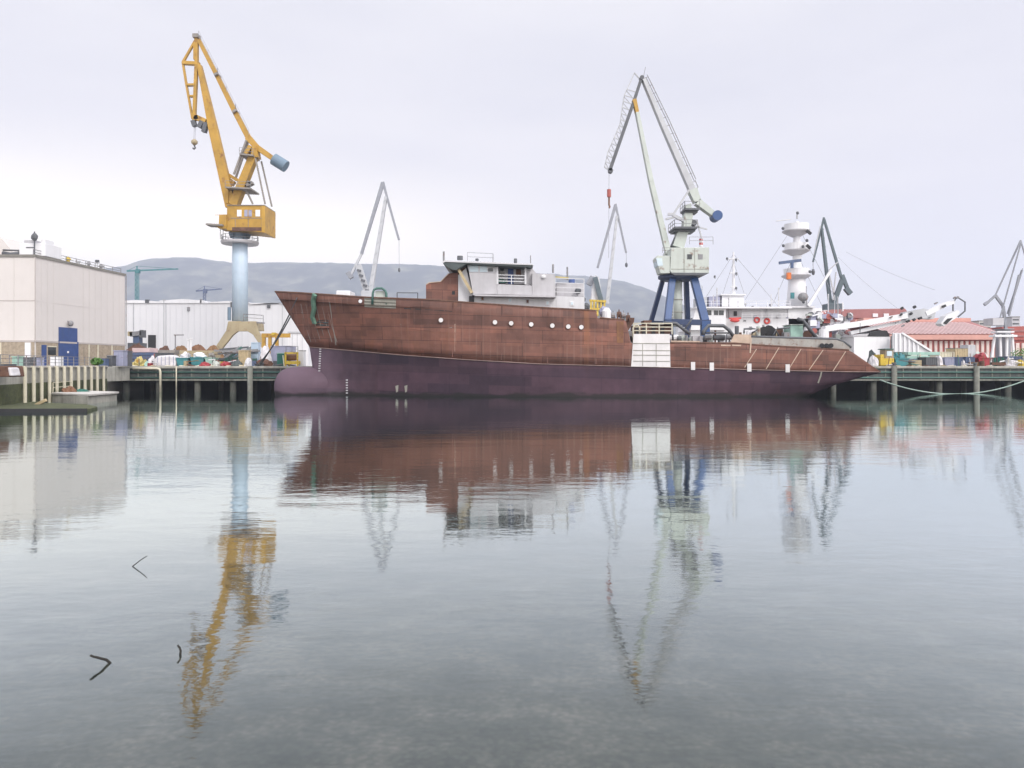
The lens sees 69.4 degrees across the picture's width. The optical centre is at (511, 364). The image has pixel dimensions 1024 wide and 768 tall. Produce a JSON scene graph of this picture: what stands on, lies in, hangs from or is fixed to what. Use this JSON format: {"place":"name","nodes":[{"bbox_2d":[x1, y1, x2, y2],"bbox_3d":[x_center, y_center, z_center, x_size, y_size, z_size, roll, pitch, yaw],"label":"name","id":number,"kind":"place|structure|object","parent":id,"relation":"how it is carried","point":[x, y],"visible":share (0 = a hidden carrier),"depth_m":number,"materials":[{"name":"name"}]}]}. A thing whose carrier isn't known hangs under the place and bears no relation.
{"place":"outdoors","nodes":[
{"label":"outdoors","id":0,"kind":"place"},
{"bbox_2d":[0,401,96,411],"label":"slipway","id":1,"kind":"structure","parent":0,"point":[43,407],"depth_m":61.46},
{"bbox_2d":[50,356,62,365],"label":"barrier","id":2,"kind":"object","parent":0,"point":[58,363],"visible":0.56,"depth_m":95.00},
{"bbox_2d":[107,366,143,391],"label":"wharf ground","id":3,"kind":"structure","parent":0,"point":[115,386],"depth_m":104.60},
{"bbox_2d":[11,356,23,365],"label":"cabinet","id":4,"kind":"object","parent":3,"relation":"on","point":[20,360],"visible":0.69,"depth_m":80.24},
{"bbox_2d":[23,357,37,365],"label":"bin","id":5,"kind":"object","parent":3,"relation":"on","point":[30,359],"visible":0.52,"depth_m":85.00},
{"bbox_2d":[36,357,44,365],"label":"bin","id":6,"kind":"object","parent":3,"relation":"on","point":[38,360],"visible":0.38,"depth_m":88.28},
{"bbox_2d":[0,354,94,365],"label":"railing","id":7,"kind":"object","parent":3,"relation":"on","point":[34,362],"visible":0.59,"depth_m":77.19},
{"bbox_2d":[0,366,107,404],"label":"quay wall","id":8,"kind":"structure","parent":3,"relation":"on","point":[11,390],"depth_m":73.25,"materials":[{"name":"concrete"}]},
{"bbox_2d":[0,364,24,376],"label":"wall fender","id":9,"kind":"object","parent":8,"relation":"on","point":[10,370],"depth_m":62.87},
{"bbox_2d":[90,357,102,365],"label":"shrub","id":10,"kind":"object","parent":8,"relation":"on","point":[95,361],"visible":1,"depth_m":91.62,"materials":[{"name":"green plant"}]},
{"bbox_2d":[99,358,109,365],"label":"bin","id":11,"kind":"object","parent":3,"relation":"on","point":[105,361],"visible":0.55,"depth_m":96.12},
{"bbox_2d":[113,350,127,365],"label":"cabinet","id":12,"kind":"object","parent":3,"relation":"on","point":[122,358],"visible":1,"depth_m":98.00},
{"bbox_2d":[128,351,132,365],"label":"cabinet","id":13,"kind":"object","parent":3,"relation":"on","point":[129,358],"visible":0.59,"depth_m":100.54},
{"bbox_2d":[127,266,177,299],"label":"tower crane","id":14,"kind":"object","parent":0,"point":[137,271],"visible":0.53,"depth_m":419.55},
{"bbox_2d":[196,286,221,299],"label":"tower crane","id":15,"kind":"object","parent":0,"point":[204,290],"visible":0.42,"depth_m":519.55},
{"bbox_2d":[104,257,690,334],"bbox_3d":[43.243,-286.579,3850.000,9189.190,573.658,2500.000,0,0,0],"label":"hills","id":16,"kind":"structure","parent":0,"point":[188,278],"depth_m":3547.76,"materials":[{"name":"grey"}]},
{"bbox_2d":[0,390,1023,767],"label":"water","id":17,"kind":"structure","parent":0,"point":[824,578],"depth_m":12.82,"materials":[{"name":"liquid"}]},
{"bbox_2d":[23,366,26,402],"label":"fender pole","id":18,"kind":"object","parent":17,"relation":"in","point":[25,386],"visible":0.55,"depth_m":69.18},
{"bbox_2d":[31,366,35,401],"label":"fender pole","id":19,"kind":"object","parent":17,"relation":"in","point":[33,383],"visible":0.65,"depth_m":71.22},
{"bbox_2d":[39,366,43,400],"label":"fender pole","id":20,"kind":"object","parent":17,"relation":"in","point":[41,382],"visible":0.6,"depth_m":73.16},
{"bbox_2d":[45,366,50,401],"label":"fender pole","id":21,"kind":"object","parent":17,"relation":"in","point":[49,383],"visible":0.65,"depth_m":75.16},
{"bbox_2d":[53,366,58,391],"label":"fender pole","id":22,"kind":"object","parent":17,"relation":"in","point":[56,377],"visible":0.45,"depth_m":77.21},
{"bbox_2d":[60,366,65,387],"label":"fender pole","id":23,"kind":"object","parent":17,"relation":"in","point":[64,374],"visible":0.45,"depth_m":79.31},
{"bbox_2d":[67,366,72,386],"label":"fender pole","id":24,"kind":"object","parent":17,"relation":"in","point":[71,375],"visible":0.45,"depth_m":81.41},
{"bbox_2d":[76,366,79,388],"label":"fender pole","id":25,"kind":"object","parent":17,"relation":"in","point":[78,377],"visible":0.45,"depth_m":83.76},
{"bbox_2d":[51,381,118,403],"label":"pontoon","id":26,"kind":"object","parent":17,"relation":"on","point":[91,397],"visible":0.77,"depth_m":73.56,"materials":[{"name":"concrete"}]},
{"bbox_2d":[61,386,76,391],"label":"net pile","id":27,"kind":"object","parent":26,"relation":"on","point":[70,389],"visible":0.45,"depth_m":76.68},
{"bbox_2d":[83,366,86,388],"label":"fender pole","id":28,"kind":"object","parent":17,"relation":"in","point":[84,377],"visible":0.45,"depth_m":85.96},
{"bbox_2d":[89,366,92,390],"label":"fender pole","id":29,"kind":"object","parent":17,"relation":"in","point":[91,378],"visible":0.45,"depth_m":88.22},
{"bbox_2d":[95,366,98,390],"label":"fender pole","id":30,"kind":"object","parent":17,"relation":"in","point":[97,378],"visible":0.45,"depth_m":90.44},
{"bbox_2d":[90,654,111,663],"bbox_3d":[-5.134,3.730,9.256,0.272,0.289,0.072,0,0,-37],"label":"stick","id":31,"kind":"object","parent":17,"relation":"in","point":[102,658],"visible":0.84,"depth_m":9.23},
{"bbox_2d":[102,366,104,390],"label":"fender pole","id":32,"kind":"object","parent":17,"relation":"in","point":[103,378],"visible":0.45,"depth_m":92.97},
{"bbox_2d":[112,366,1023,391],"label":"pier","id":33,"kind":"structure","parent":17,"relation":"in","point":[256,378],"depth_m":101.95,"materials":[{"name":"metal"}]},
{"bbox_2d":[107,367,129,381],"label":"retaining wall","id":34,"kind":"structure","parent":33,"relation":"attached to","point":[118,373],"depth_m":98.24,"materials":[{"name":"concrete"}]},
{"bbox_2d":[106,355,116,365],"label":"bin","id":35,"kind":"object","parent":34,"relation":"on","point":[112,360],"visible":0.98,"depth_m":97.12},
{"bbox_2d":[132,356,146,365],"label":"tarp heap","id":36,"kind":"object","parent":33,"relation":"on","point":[140,359],"visible":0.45,"depth_m":104.42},
{"bbox_2d":[148,355,154,365],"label":"tarp heap","id":37,"kind":"object","parent":33,"relation":"on","point":[151,359],"visible":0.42,"depth_m":104.31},
{"bbox_2d":[154,353,173,357],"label":"hopper box","id":38,"kind":"object","parent":33,"relation":"on","point":[159,354],"visible":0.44,"depth_m":108.00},
{"bbox_2d":[154,355,179,365],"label":"bulk bag","id":39,"kind":"object","parent":33,"relation":"on","point":[165,360],"visible":0.88,"depth_m":104.00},
{"bbox_2d":[176,352,191,365],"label":"skip","id":40,"kind":"object","parent":33,"relation":"on","point":[184,356],"visible":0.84,"depth_m":104.00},
{"bbox_2d":[189,352,207,365],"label":"skip","id":41,"kind":"object","parent":33,"relation":"on","point":[200,356],"visible":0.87,"depth_m":104.00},
{"bbox_2d":[199,362,210,365],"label":"hose coil","id":42,"kind":"object","parent":33,"relation":"on","point":[204,364],"visible":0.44,"depth_m":103.31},
{"bbox_2d":[205,352,218,363],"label":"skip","id":43,"kind":"object","parent":33,"relation":"on","point":[210,354],"visible":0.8,"depth_m":104.27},
{"bbox_2d":[232,360,242,365],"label":"sack","id":44,"kind":"object","parent":33,"relation":"on","point":[236,363],"visible":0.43,"depth_m":103.70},
{"bbox_2d":[238,350,250,364],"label":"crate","id":45,"kind":"object","parent":33,"relation":"on","point":[243,355],"visible":0.56,"depth_m":104.98,"materials":[{"name":"wood"}]},
{"bbox_2d":[214,350,237,352],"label":"steel beam","id":46,"kind":"structure","parent":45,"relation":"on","point":[225,351],"depth_m":105.86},
{"bbox_2d":[244,358,251,365],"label":"sack","id":47,"kind":"object","parent":33,"relation":"on","point":[248,361],"visible":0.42,"depth_m":103.48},
{"bbox_2d":[251,342,260,360],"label":"cable cabinet","id":48,"kind":"object","parent":33,"relation":"on","point":[255,345],"visible":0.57,"depth_m":108.00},
{"bbox_2d":[256,359,272,365],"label":"sack","id":49,"kind":"object","parent":33,"relation":"on","point":[267,362],"visible":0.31,"depth_m":103.82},
{"bbox_2d":[259,346,271,360],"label":"sack","id":50,"kind":"object","parent":33,"relation":"on","point":[265,350],"visible":0.35,"depth_m":106.39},
{"bbox_2d":[277,353,286,365],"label":"oil cabinet","id":51,"kind":"object","parent":33,"relation":"on","point":[279,358],"visible":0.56,"depth_m":103.94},
{"bbox_2d":[271,346,295,365],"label":"container","id":52,"kind":"object","parent":33,"relation":"on","point":[275,350],"visible":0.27,"depth_m":108.00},
{"bbox_2d":[284,352,299,365],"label":"tank rack","id":53,"kind":"object","parent":33,"relation":"on","point":[289,362],"visible":0.81,"depth_m":103.90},
{"bbox_2d":[286,354,296,359],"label":"tank","id":54,"kind":"object","parent":53,"relation":"in","point":[291,356],"visible":0.91,"depth_m":104.43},
{"bbox_2d":[298,350,305,365],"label":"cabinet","id":55,"kind":"object","parent":33,"relation":"on","point":[302,356],"visible":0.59,"depth_m":104.94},
{"bbox_2d":[867,350,875,362],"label":"sack","id":56,"kind":"object","parent":33,"relation":"on","point":[871,352],"visible":0.4,"depth_m":106.65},
{"bbox_2d":[868,355,878,365],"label":"sack","id":57,"kind":"object","parent":33,"relation":"on","point":[873,361],"visible":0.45,"depth_m":104.25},
{"bbox_2d":[874,349,893,365],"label":"generator","id":58,"kind":"object","parent":33,"relation":"on","point":[884,356],"visible":0.69,"depth_m":104.12,"materials":[{"name":"metal"}]},
{"bbox_2d":[893,353,909,365],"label":"skip","id":59,"kind":"object","parent":33,"relation":"on","point":[897,357],"visible":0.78,"depth_m":104.00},
{"bbox_2d":[909,360,921,365],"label":"slatted box","id":60,"kind":"object","parent":33,"relation":"on","point":[919,362],"visible":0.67,"depth_m":104.09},
{"bbox_2d":[901,352,939,364],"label":"panel stack","id":61,"kind":"object","parent":33,"relation":"on","point":[911,355],"visible":0.42,"depth_m":106.48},
{"bbox_2d":[918,357,937,365],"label":"crate","id":62,"kind":"object","parent":33,"relation":"on","point":[929,361],"visible":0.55,"depth_m":104.00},
{"bbox_2d":[936,356,942,365],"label":"sack","id":63,"kind":"object","parent":33,"relation":"on","point":[940,361],"visible":0.37,"depth_m":104.10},
{"bbox_2d":[942,357,953,365],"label":"crate","id":64,"kind":"object","parent":33,"relation":"on","point":[947,361],"visible":0.43,"depth_m":103.96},
{"bbox_2d":[954,357,962,365],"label":"crate","id":65,"kind":"object","parent":33,"relation":"on","point":[956,360],"visible":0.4,"depth_m":103.94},
{"bbox_2d":[963,357,974,365],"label":"crate","id":66,"kind":"object","parent":33,"relation":"on","point":[967,360],"visible":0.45,"depth_m":103.99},
{"bbox_2d":[973,352,991,365],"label":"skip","id":67,"kind":"object","parent":33,"relation":"on","point":[979,357],"visible":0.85,"depth_m":104.17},
{"bbox_2d":[990,357,1005,365],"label":"gas rack","id":68,"kind":"object","parent":33,"relation":"on","point":[995,361],"visible":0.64,"depth_m":104.28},
{"bbox_2d":[997,356,1022,359],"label":"container","id":69,"kind":"object","parent":33,"relation":"on","point":[1016,357],"visible":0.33,"depth_m":107.00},
{"bbox_2d":[1004,358,1018,365],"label":"tarp heap","id":70,"kind":"object","parent":33,"relation":"on","point":[1011,363],"visible":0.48,"depth_m":103.69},
{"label":"steel beam","id":71,"kind":"object","parent":33,"relation":"on","visible":0},
{"bbox_2d":[219,346,248,349],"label":"steel beam","id":72,"kind":"structure","parent":71,"relation":"on","point":[233,348],"depth_m":110.72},
{"bbox_2d":[274,251,880,396],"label":"ship","id":73,"kind":"object","parent":17,"relation":"on","point":[467,328],"visible":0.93,"depth_m":87.62,"materials":[{"name":"brown metal"}]},
{"bbox_2d":[256,316,290,365],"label":"mooring rope","id":74,"kind":"object","parent":73,"relation":"attached to","point":[274,342],"visible":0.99,"depth_m":97.65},
{"bbox_2d":[260,298,296,364],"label":"mooring rope","id":75,"kind":"object","parent":73,"relation":"attached to","point":[280,330],"visible":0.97,"depth_m":96.05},
{"bbox_2d":[310,293,316,323],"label":"hanging net","id":76,"kind":"object","parent":73,"relation":"hanging from","point":[313,306],"visible":1,"depth_m":90.73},
{"bbox_2d":[782,324,803,336],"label":"deck tank","id":77,"kind":"object","parent":73,"relation":"on","point":[795,330],"visible":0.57,"depth_m":90.00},
{"bbox_2d":[0,0,1023,327],"label":"sky","id":78,"kind":"structure","parent":0,"point":[487,126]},
{"bbox_2d":[676,211,854,341],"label":"white ship","id":79,"kind":"object","parent":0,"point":[730,311],"visible":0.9,"depth_m":133.00,"materials":[{"name":"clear metal"}]},
{"bbox_2d":[880,379,1023,393],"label":"mooring rope","id":80,"kind":"object","parent":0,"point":[950,393],"visible":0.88,"depth_m":96.00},
{"bbox_3d":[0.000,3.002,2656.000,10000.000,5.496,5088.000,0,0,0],"label":"yard ground","id":81,"kind":"structure","parent":0,"visible":0},
{"bbox_2d":[0,237,126,365],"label":"factory hall","id":82,"kind":"structure","parent":81,"relation":"on","point":[49,306],"depth_m":110.52,"materials":[{"name":"metal"}]},
{"bbox_2d":[25,342,30,356],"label":"door","id":83,"kind":"structure","parent":82,"relation":"in","point":[27,344],"depth_m":104.75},
{"bbox_2d":[2,231,61,259],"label":"roof unit","id":84,"kind":"structure","parent":82,"relation":"on","point":[47,248],"depth_m":107.00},
{"bbox_2d":[41,345,46,365],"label":"door","id":85,"kind":"structure","parent":82,"relation":"in","point":[43,347],"depth_m":106.82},
{"bbox_2d":[47,346,56,354],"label":"window","id":86,"kind":"structure","parent":82,"relation":"in","point":[51,349],"depth_m":108.38,"materials":[{"name":"grey glass"}]},
{"bbox_2d":[58,327,78,365],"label":"door","id":87,"kind":"structure","parent":82,"relation":"in","point":[65,334],"depth_m":112.11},
{"bbox_2d":[127,343,144,359],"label":"scrap heap","id":88,"kind":"object","parent":81,"relation":"on","point":[138,345],"visible":0.2,"depth_m":145.47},
{"bbox_2d":[127,330,146,348],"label":"boom lift","id":89,"kind":"object","parent":81,"relation":"on","point":[138,336],"visible":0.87,"depth_m":149.50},
{"bbox_2d":[132,353,154,360],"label":"material stack","id":90,"kind":"object","parent":81,"relation":"on","point":[144,355],"visible":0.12,"depth_m":121.02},
{"bbox_2d":[132,348,157,359],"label":"material stack","id":91,"kind":"object","parent":90,"relation":"on","point":[147,350],"visible":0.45,"depth_m":122.03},
{"bbox_2d":[162,299,165,346],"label":"lamp post","id":92,"kind":"object","parent":81,"relation":"on","point":[163,320],"visible":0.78,"depth_m":149.91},
{"bbox_2d":[159,350,182,355],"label":"material stack","id":93,"kind":"object","parent":81,"relation":"on","point":[175,352],"visible":0.21,"depth_m":120.07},
{"bbox_2d":[174,345,186,350],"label":"scrap heap","id":94,"kind":"object","parent":81,"relation":"on","point":[183,348],"visible":0.25,"depth_m":145.50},
{"bbox_2d":[192,344,205,354],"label":"scrap heap","id":95,"kind":"object","parent":81,"relation":"on","point":[197,347],"visible":0.19,"depth_m":145.41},
{"bbox_2d":[178,351,220,357],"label":"material stack","id":96,"kind":"object","parent":81,"relation":"on","point":[204,352],"visible":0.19,"depth_m":119.18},
{"bbox_2d":[205,345,223,357],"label":"scrap heap","id":97,"kind":"object","parent":81,"relation":"on","point":[212,348],"visible":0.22,"depth_m":145.40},
{"bbox_2d":[125,299,311,365],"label":"white shed","id":98,"kind":"structure","parent":81,"relation":"on","point":[203,323],"depth_m":180.00,"materials":[{"name":"metal"}]},
{"bbox_2d":[148,335,155,347],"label":"door","id":99,"kind":"structure","parent":98,"relation":"in","point":[151,338],"depth_m":179.80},
{"bbox_2d":[181,31,289,348],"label":"harbour crane","id":100,"kind":"object","parent":81,"relation":"on","point":[240,223],"visible":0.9,"depth_m":149.09,"materials":[{"name":"metal"}]},
{"bbox_2d":[261,333,290,353],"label":"gantry","id":101,"kind":"object","parent":81,"relation":"on","point":[269,336],"visible":0.61,"depth_m":127.75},
{"bbox_2d":[287,332,311,364],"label":"site cabin","id":102,"kind":"object","parent":81,"relation":"on","point":[297,339],"visible":0.4,"depth_m":135.00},
{"bbox_2d":[346,182,399,296],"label":"harbour crane","id":103,"kind":"object","parent":81,"relation":"on","point":[367,291],"visible":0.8,"depth_m":299.11,"materials":[{"name":"metal"}]},
{"bbox_2d":[586,204,627,317],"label":"harbour crane","id":104,"kind":"object","parent":81,"relation":"on","point":[597,301],"visible":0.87,"depth_m":259.37,"materials":[{"name":"metal"}]},
{"bbox_2d":[604,67,722,341],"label":"harbour crane","id":105,"kind":"object","parent":81,"relation":"on","point":[676,264],"visible":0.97,"depth_m":111.35,"materials":[{"name":"white metal"}]},
{"bbox_2d":[811,217,852,310],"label":"harbour crane","id":106,"kind":"object","parent":81,"relation":"on","point":[847,290],"visible":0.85,"depth_m":199.60,"materials":[{"name":"metal"}]},
{"bbox_2d":[822,309,905,334],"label":"red shed","id":107,"kind":"structure","parent":81,"relation":"on","point":[866,313],"depth_m":189.50,"materials":[{"name":"brick"}]},
{"bbox_2d":[841,330,891,361],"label":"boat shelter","id":108,"kind":"object","parent":81,"relation":"on","point":[863,344],"visible":0.68,"depth_m":126.00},
{"bbox_2d":[892,332,931,355],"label":"gangway","id":109,"kind":"object","parent":108,"relation":"attached to","point":[902,342],"visible":0.71,"depth_m":123.96,"materials":[{"name":"white metal"}]},
{"bbox_2d":[819,296,965,337],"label":"deck crane","id":110,"kind":"object","parent":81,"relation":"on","point":[927,314],"visible":0.93,"depth_m":127.45,"materials":[{"name":"metal"}]},
{"bbox_2d":[848,318,994,357],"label":"red shed","id":111,"kind":"structure","parent":81,"relation":"on","point":[924,332],"depth_m":165.15,"materials":[{"name":"metal"}]},
{"bbox_2d":[930,352,954,356],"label":"container","id":112,"kind":"object","parent":81,"relation":"on","point":[945,354],"visible":0.24,"depth_m":112.00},
{"bbox_2d":[945,348,967,356],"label":"crate","id":113,"kind":"object","parent":81,"relation":"on","point":[961,352],"visible":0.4,"depth_m":112.00,"materials":[{"name":"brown wood"}]},
{"bbox_2d":[959,345,975,356],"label":"cabinet","id":114,"kind":"object","parent":81,"relation":"on","point":[971,350],"visible":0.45,"depth_m":111.99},
{"bbox_2d":[971,320,990,327],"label":"apartment block","id":115,"kind":"structure","parent":81,"relation":"on","point":[979,322],"depth_m":420.00,"materials":[{"name":"concrete"}]},
{"bbox_2d":[939,326,1023,355],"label":"red shed","id":116,"kind":"structure","parent":81,"relation":"on","point":[1019,338],"depth_m":171.70,"materials":[{"name":"metal"}]},
{"bbox_2d":[983,240,1023,365],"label":"harbour crane","id":117,"kind":"object","parent":81,"relation":"on","point":[1003,342],"visible":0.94,"depth_m":149.20,"materials":[{"name":"metal"}]},
{"bbox_2d":[996,316,1019,326],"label":"apartment block","id":118,"kind":"structure","parent":81,"relation":"on","point":[1012,321],"depth_m":420.00,"materials":[{"name":"white concrete"}]},
{"bbox_2d":[1010,348,1023,358],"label":"shrub","id":119,"kind":"object","parent":81,"relation":"on","point":[1019,352],"visible":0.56,"depth_m":125.23,"materials":[{"name":"green plant"}]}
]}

